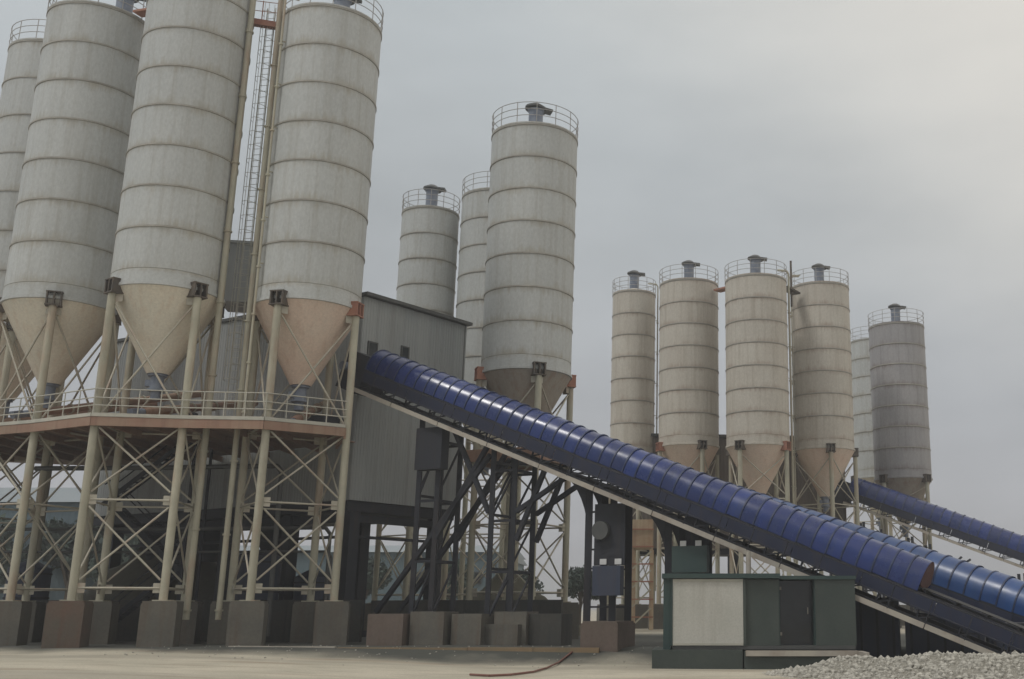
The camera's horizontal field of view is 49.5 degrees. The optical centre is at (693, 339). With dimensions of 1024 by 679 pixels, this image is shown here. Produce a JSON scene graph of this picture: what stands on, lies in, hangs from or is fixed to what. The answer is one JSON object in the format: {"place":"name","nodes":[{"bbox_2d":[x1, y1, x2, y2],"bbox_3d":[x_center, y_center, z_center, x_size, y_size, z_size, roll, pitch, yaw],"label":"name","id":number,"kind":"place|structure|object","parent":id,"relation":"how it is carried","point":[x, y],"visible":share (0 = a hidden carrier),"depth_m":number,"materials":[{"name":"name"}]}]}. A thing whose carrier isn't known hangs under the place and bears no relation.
{"place":"outdoors","nodes":[
{"label":"outdoors","id":0,"kind":"place"},
{"bbox_2d":[0,488,94,599],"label":"warehouse","id":1,"kind":"structure","parent":0,"point":[69,497],"depth_m":99.09,"materials":[{"name":"grey metal"}]},
{"bbox_2d":[0,609,905,678],"bbox_3d":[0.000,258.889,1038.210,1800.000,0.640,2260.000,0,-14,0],"label":"ground","id":2,"kind":"structure","parent":0,"point":[33,660],"depth_m":40.10,"materials":[{"name":"concrete"}]},
{"bbox_2d":[0,513,28,585],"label":"broad tree","id":3,"kind":"object","parent":2,"relation":"on","point":[4,537],"visible":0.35,"depth_m":94.97,"materials":[{"name":"green plant"}]},
{"bbox_2d":[2,561,52,599],"bbox_3d":[-34.200,13.372,55.616,2.200,3.960,2.200,0,-14,0],"label":"additive tank","id":4,"kind":"object","parent":2,"relation":"on","point":[43,580],"visible":0.31,"depth_m":55.38,"materials":[{"name":"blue metal"}]},
{"bbox_2d":[0,19,64,592],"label":"cement silo","id":5,"kind":"object","parent":2,"relation":"on","point":[19,81],"visible":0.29,"depth_m":61.49,"materials":[{"name":"paint"}]},
{"bbox_2d":[4,402,157,421],"bbox_3d":[-35.876,4.251,61.916,9.423,2.485,0.520,8,-16,-28],"label":"screw conveyor","id":6,"kind":"object","parent":5,"relation":"attached to","point":[7,419],"visible":0.11,"depth_m":62.23,"materials":[{"name":"grey metal"}]},
{"bbox_2d":[0,388,354,465],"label":"service platform","id":7,"kind":"structure","parent":5,"relation":"attached to","point":[57,430],"depth_m":50.86,"materials":[{"name":"paint"}]},
{"bbox_2d":[127,399,257,414],"bbox_3d":[-24.842,3.398,54.514,0.520,2.786,10.697,-2,-14,7],"label":"screw conveyor","id":8,"kind":"object","parent":7,"relation":"on","point":[155,410],"visible":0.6,"depth_m":51.91,"materials":[{"name":"grey metal"}]},
{"bbox_2d":[290,401,322,419],"bbox_3d":[-19.156,3.667,53.798,0.520,2.440,6.336,1,-14,-4],"label":"screw conveyor","id":9,"kind":"object","parent":7,"relation":"on","point":[302,416],"visible":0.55,"depth_m":53.59,"materials":[{"name":"metal"}]},
{"bbox_2d":[307,415,343,423],"bbox_3d":[-18.600,4.425,54.740,2.100,0.990,1.840,0,-14,0],"label":"weigh hopper","id":10,"kind":"object","parent":7,"relation":"on","point":[322,418],"visible":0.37,"depth_m":54.05,"materials":[{"name":"grey metal"}]},
{"bbox_2d":[40,517,103,599],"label":"broad tree","id":11,"kind":"object","parent":2,"relation":"on","point":[56,561],"visible":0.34,"depth_m":95.47,"materials":[{"name":"green plant"}]},
{"bbox_2d":[0,0,146,645],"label":"cement silo","id":12,"kind":"object","parent":2,"relation":"on","point":[53,300],"visible":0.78,"depth_m":53.41,"materials":[{"name":"paint"}]},
{"bbox_2d":[9,390,203,418],"bbox_3d":[-30.006,3.307,56.803,0.520,3.505,11.523,-6,-15,22],"label":"screw conveyor","id":13,"kind":"object","parent":12,"relation":"attached to","point":[174,395],"visible":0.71,"depth_m":54.76,"materials":[{"name":"grey metal"}]},
{"bbox_2d":[34,464,283,635],"bbox_3d":[-26.566,10.220,52.982,12.909,8.214,0.259,-1,-14,4],"label":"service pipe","id":14,"kind":"object","parent":12,"relation":"attached to","point":[214,466],"visible":0.77,"depth_m":53.37,"materials":[{"name":"grey metal"}]},
{"bbox_2d":[88,534,139,581],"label":"broad tree","id":15,"kind":"object","parent":2,"relation":"on","point":[125,557],"visible":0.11,"depth_m":91.81,"materials":[{"name":"green plant"}]},
{"bbox_2d":[83,531,216,600],"bbox_3d":[-31.517,14.755,65.866,15.512,7.000,10.194,0,-14,0],"label":"soil heap","id":16,"kind":"object","parent":2,"relation":"on","point":[132,572],"visible":0.21,"depth_m":63.44,"materials":[{"name":"soil"}]},
{"bbox_2d":[101,442,212,622],"bbox_3d":[-27.500,9.598,54.644,4.920,10.820,2.020,0,-14,0],"label":"steel stair","id":17,"kind":"object","parent":2,"relation":"on","point":[132,521],"visible":0.52,"depth_m":54.61,"materials":[{"name":"grey metal"}]},
{"bbox_2d":[41,0,277,647],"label":"cement silo","id":18,"kind":"object","parent":2,"relation":"on","point":[164,287],"visible":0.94,"depth_m":51.11,"materials":[{"name":"paint"}]},
{"bbox_2d":[30,600,363,641],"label":"retaining wall","id":19,"kind":"structure","parent":2,"relation":"on","point":[280,623],"depth_m":53.35,"materials":[{"name":"concrete"}]},
{"bbox_2d":[235,549,282,599],"bbox_3d":[-22.600,13.153,55.980,2.500,4.560,2.500,0,-14,0],"label":"additive tank","id":20,"kind":"object","parent":2,"relation":"on","point":[263,566],"visible":0.23,"depth_m":55.32,"materials":[{"name":"grey metal"}]},
{"bbox_2d":[228,646,336,647],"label":"kerb","id":21,"kind":"structure","parent":2,"relation":"on","point":[292,646],"depth_m":45.93,"materials":[{"name":"grey concrete"}]},
{"bbox_2d":[93,240,472,636],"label":"mixing building","id":22,"kind":"structure","parent":2,"relation":"on","point":[381,480],"depth_m":59.94,"materials":[{"name":"grey metal"}]},
{"bbox_2d":[0,550,332,599],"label":"service pipe","id":23,"kind":"object","parent":22,"relation":"attached to","point":[298,551],"visible":0.5,"depth_m":55.22,"materials":[{"name":"metal"}]},
{"bbox_2d":[367,341,377,355],"bbox_3d":[-17.187,0.735,58.125,0.080,1.260,0.660,-9,-16,32],"label":"window","id":24,"kind":"structure","parent":22,"relation":"in","point":[372,347],"depth_m":58.12,"materials":[{"name":"grey glass"}]},
{"bbox_2d":[400,345,409,358],"bbox_3d":[-15.952,1.284,59.927,0.080,1.860,0.580,-9,-16,32],"label":"window","id":25,"kind":"structure","parent":22,"relation":"in","point":[405,351],"depth_m":60.05,"materials":[{"name":"grey glass"}]},
{"bbox_2d":[207,0,383,646],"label":"cement silo","id":26,"kind":"object","parent":2,"relation":"on","point":[305,309],"visible":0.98,"depth_m":52.48,"materials":[{"name":"paint"}]},
{"bbox_2d":[0,526,331,599],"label":"service pipe","id":27,"kind":"object","parent":26,"relation":"attached to","point":[327,530],"visible":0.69,"depth_m":54.57,"materials":[{"name":"grey metal"}]},
{"bbox_2d":[293,570,328,599],"bbox_3d":[-20.300,14.047,57.510,2.000,3.560,2.000,0,-14,0],"label":"additive tank","id":28,"kind":"object","parent":2,"relation":"on","point":[299,582],"visible":0.23,"depth_m":57.05,"materials":[{"name":"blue metal"}]},
{"bbox_2d":[365,555,392,599],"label":"broad tree","id":29,"kind":"object","parent":2,"relation":"on","point":[383,569],"visible":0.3,"depth_m":101.46,"materials":[{"name":"green plant"}]},
{"bbox_2d":[239,546,525,602],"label":"warehouse","id":30,"kind":"structure","parent":2,"relation":"on","point":[303,562],"depth_m":115.69,"materials":[{"name":"grey metal"}]},
{"bbox_2d":[473,572,481,583],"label":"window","id":31,"kind":"structure","parent":30,"relation":"in","point":[476,573],"depth_m":115.16,"materials":[{"name":"glass"}]},
{"bbox_2d":[366,614,409,645],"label":"footing block","id":32,"kind":"structure","parent":2,"relation":"on","point":[388,629],"depth_m":48.15,"materials":[{"name":"brown concrete"}]},
{"bbox_2d":[363,184,459,630],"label":"cement silo","id":33,"kind":"object","parent":2,"relation":"on","point":[427,266],"visible":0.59,"depth_m":75.77,"materials":[{"name":"paint"}]},
{"bbox_2d":[409,611,458,644],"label":"footing block","id":34,"kind":"structure","parent":2,"relation":"on","point":[429,628],"depth_m":48.17,"materials":[{"name":"concrete"}]},
{"bbox_2d":[374,419,510,613],"bbox_3d":[-11.980,9.146,52.084,6.219,10.667,2.860,-6,-15,23],"label":"conveyor support","id":35,"kind":"object","parent":2,"relation":"on","point":[433,445],"visible":0.72,"depth_m":51.74,"materials":[{"name":"black metal"}]},
{"bbox_2d":[446,559,474,599],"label":"broad tree","id":36,"kind":"object","parent":2,"relation":"on","point":[449,583],"visible":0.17,"depth_m":102.69,"materials":[{"name":"green plant"}]},
{"bbox_2d":[371,600,562,613],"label":"retaining wall","id":37,"kind":"structure","parent":2,"relation":"on","point":[478,606],"depth_m":52.61,"materials":[{"name":"concrete"}]},
{"bbox_2d":[337,647,599,652],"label":"kerb","id":38,"kind":"structure","parent":2,"relation":"on","point":[558,649],"depth_m":45.26,"materials":[{"name":"beige concrete"}]},
{"bbox_2d":[450,614,493,644],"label":"footing block","id":39,"kind":"structure","parent":2,"relation":"on","point":[467,629],"depth_m":48.16,"materials":[{"name":"concrete"}]},
{"bbox_2d":[441,171,520,599],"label":"cement silo","id":40,"kind":"object","parent":2,"relation":"on","point":[472,260],"visible":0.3,"depth_m":73.94,"materials":[{"name":"paint"}]},
{"bbox_2d":[453,433,576,645],"bbox_3d":[-8.275,9.088,50.473,6.351,10.006,2.800,-6,-15,23],"label":"conveyor support","id":41,"kind":"object","parent":2,"relation":"on","point":[503,634],"visible":0.81,"depth_m":50.06,"materials":[{"name":"black metal"}]},
{"bbox_2d":[494,612,537,645],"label":"footing block","id":42,"kind":"structure","parent":2,"relation":"on","point":[522,618],"depth_m":48.22,"materials":[{"name":"concrete"}]},
{"bbox_2d":[469,651,572,676],"bbox_3d":[-5.565,11.942,40.110,1.453,0.474,9.897,-3,-14,14],"label":"hose","id":43,"kind":"object","parent":2,"relation":"on","point":[512,674],"visible":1,"depth_m":36.42,"materials":[{"name":"black rubber"}]},
{"bbox_2d":[466,101,578,638],"bbox_3d":[-9.370,1.086,61.016,5.683,31.141,5.683,-5,-15,20],"label":"cement silo","id":44,"kind":"object","parent":2,"relation":"on","point":[527,330],"visible":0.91,"depth_m":60.15,"materials":[{"name":"paint"}]},
{"bbox_2d":[464,431,573,470],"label":"service platform","id":45,"kind":"structure","parent":44,"relation":"attached to","point":[473,455],"depth_m":58.13,"materials":[{"name":"paint"}]},
{"bbox_2d":[518,555,527,570],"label":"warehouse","id":46,"kind":"structure","parent":2,"relation":"on","point":[521,563],"depth_m":127.89,"materials":[{"name":"white metal"}]},
{"bbox_2d":[472,573,580,635],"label":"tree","id":47,"kind":"object","parent":2,"relation":"on","point":[496,583],"visible":0.13,"depth_m":65.46,"materials":[{"name":"green plant"}]},
{"bbox_2d":[518,566,543,590],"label":"broad tree","id":48,"kind":"object","parent":2,"relation":"on","point":[537,584],"visible":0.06,"depth_m":104.83,"materials":[{"name":"green plant"}]},
{"bbox_2d":[528,614,571,645],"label":"footing block","id":49,"kind":"structure","parent":2,"relation":"on","point":[550,629],"depth_m":48.17,"materials":[{"name":"concrete"}]},
{"bbox_2d":[568,565,594,625],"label":"round tree","id":50,"kind":"object","parent":2,"relation":"on","point":[576,583],"visible":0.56,"depth_m":96.88,"materials":[{"name":"green plant"}]},
{"bbox_2d":[573,483,634,651],"bbox_3d":[-4.341,10.050,47.839,3.228,8.172,3.198,-3,-14,14],"label":"conveyor support","id":51,"kind":"object","parent":2,"relation":"on","point":[610,530],"visible":0.88,"depth_m":47.30,"materials":[{"name":"black metal"}]},
{"bbox_2d":[591,596,616,601],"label":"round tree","id":52,"kind":"object","parent":2,"relation":"on","point":[596,598],"visible":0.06,"depth_m":98.28,"materials":[{"name":"green plant"}]},
{"bbox_2d":[596,270,658,628],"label":"cement silo","id":53,"kind":"object","parent":2,"relation":"on","point":[633,383],"visible":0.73,"depth_m":93.75,"materials":[{"name":"paint"}]},
{"bbox_2d":[335,350,1023,654],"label":"belt conveyor","id":54,"kind":"object","parent":2,"relation":"on","point":[893,573],"visible":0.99,"depth_m":46.56,"materials":[{"name":"blue metal"}]},
{"bbox_2d":[650,515,711,572],"bbox_3d":[-0.634,10.516,46.555,3.246,6.552,2.355,-4,-14,16],"label":"conveyor support","id":55,"kind":"object","parent":2,"relation":"on","point":[691,552],"visible":0.4,"depth_m":45.93,"materials":[{"name":"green metal"}]},
{"bbox_2d":[648,260,724,628],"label":"cement silo","id":56,"kind":"object","parent":2,"relation":"on","point":[688,416],"visible":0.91,"depth_m":89.34,"materials":[{"name":"paint"}]},
{"bbox_2d":[625,433,846,575],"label":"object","id":57,"kind":"structure","parent":2,"relation":"on","point":[806,497],"depth_m":93.29,"materials":[{"name":"grey metal"}]},
{"bbox_2d":[829,478,1023,568],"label":"belt conveyor","id":58,"kind":"object","parent":57,"relation":"attached to","point":[1003,541],"visible":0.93,"depth_m":88.54,"materials":[{"name":"blue metal"}]},
{"bbox_2d":[652,647,848,668],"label":"cabin plinth","id":59,"kind":"structure","parent":2,"relation":"on","point":[671,658],"depth_m":40.53,"materials":[{"name":"grey concrete"}]},
{"bbox_2d":[662,573,856,648],"bbox_3d":[2.515,10.688,42.389,7.440,2.964,2.470,0,-14,0],"label":"control cabin","id":60,"kind":"object","parent":59,"relation":"on","point":[739,611],"visible":0.98,"depth_m":41.45,"materials":[{"name":"metal"}]},
{"bbox_2d":[746,552,750,572],"bbox_3d":[2.200,8.919,43.326,0.200,0.880,0.190,0,-14,0],"label":"vent pipe","id":61,"kind":"object","parent":60,"relation":"on","point":[748,562],"visible":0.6,"depth_m":43.26,"materials":[{"name":"grey metal"}]},
{"bbox_2d":[779,581,812,644],"bbox_3d":[3.967,10.619,42.215,1.351,2.414,0.060,0,-14,0],"label":"door","id":62,"kind":"structure","parent":60,"relation":"in","point":[796,626],"depth_m":42.18,"materials":[{"name":"grey metal"}]},
{"bbox_2d":[725,255,800,575],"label":"cement silo","id":63,"kind":"object","parent":2,"relation":"on","point":[759,445],"visible":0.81,"depth_m":85.12,"materials":[{"name":"paint"}]},
{"bbox_2d":[572,469,1023,621],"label":"belt conveyor","id":64,"kind":"object","parent":2,"relation":"on","point":[997,593],"visible":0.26,"depth_m":49.57,"materials":[{"name":"blue metal"}]},
{"bbox_2d":[746,650,868,655],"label":"kerb","id":65,"kind":"structure","parent":2,"relation":"on","point":[801,652],"depth_m":40.38,"materials":[{"name":"beige concrete"}]},
{"bbox_2d":[790,263,861,589],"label":"cement silo","id":66,"kind":"object","parent":2,"relation":"on","point":[824,451],"visible":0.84,"depth_m":89.81,"materials":[{"name":"paint"}]},
{"bbox_2d":[860,522,884,596],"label":"conveyor support","id":67,"kind":"object","parent":2,"relation":"on","point":[864,589],"visible":0.12,"depth_m":89.28,"materials":[{"name":"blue metal"}]},
{"bbox_2d":[849,597,900,657],"bbox_3d":[6.996,12.006,44.808,3.120,2.620,2.560,-3,-14,11],"label":"aggregate bin","id":68,"kind":"object","parent":2,"relation":"on","point":[877,633],"visible":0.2,"depth_m":43.55,"materials":[{"name":"black metal"}]},
{"bbox_2d":[851,325,913,625],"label":"cement silo","id":69,"kind":"object","parent":2,"relation":"on","point":[862,402],"visible":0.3,"depth_m":107.28,"materials":[{"name":"paint"}]},
{"bbox_2d":[868,303,935,627],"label":"cement silo","id":70,"kind":"object","parent":2,"relation":"on","point":[900,426],"visible":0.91,"depth_m":95.82,"materials":[{"name":"paint"}]},
{"bbox_2d":[796,655,1023,678],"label":"gravel mound","id":71,"kind":"object","parent":2,"relation":"on","point":[873,664],"visible":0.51,"depth_m":35.12,"materials":[{"name":"grey gravel"}]},
{"bbox_2d":[907,537,970,612],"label":"conveyor support","id":72,"kind":"object","parent":2,"relation":"on","point":[930,548],"visible":0.22,"depth_m":87.35,"materials":[{"name":"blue metal"}]},
{"bbox_2d":[905,612,984,655],"bbox_3d":[10.296,12.249,44.542,3.220,2.020,2.560,-3,-14,11],"label":"aggregate bin","id":73,"kind":"object","parent":2,"relation":"on","point":[920,640],"visible":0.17,"depth_m":43.50,"materials":[{"name":"black metal"}]},
{"bbox_2d":[985,622,1023,653],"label":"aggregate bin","id":74,"kind":"object","parent":2,"relation":"on","point":[993,642],"visible":0.03,"depth_m":43.39,"materials":[{"name":"grey metal"}]},
{"bbox_2d":[0,0,1023,608],"label":"sky","id":75,"kind":"structure","parent":0,"point":[879,142],"materials":[{"name":"grey"}]},
{"bbox_2d":[631,519,653,629],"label":"pipe tower","id":76,"kind":"structure","parent":0,"point":[642,534],"depth_m":82.65,"materials":[{"name":"beige metal"}]}
]}

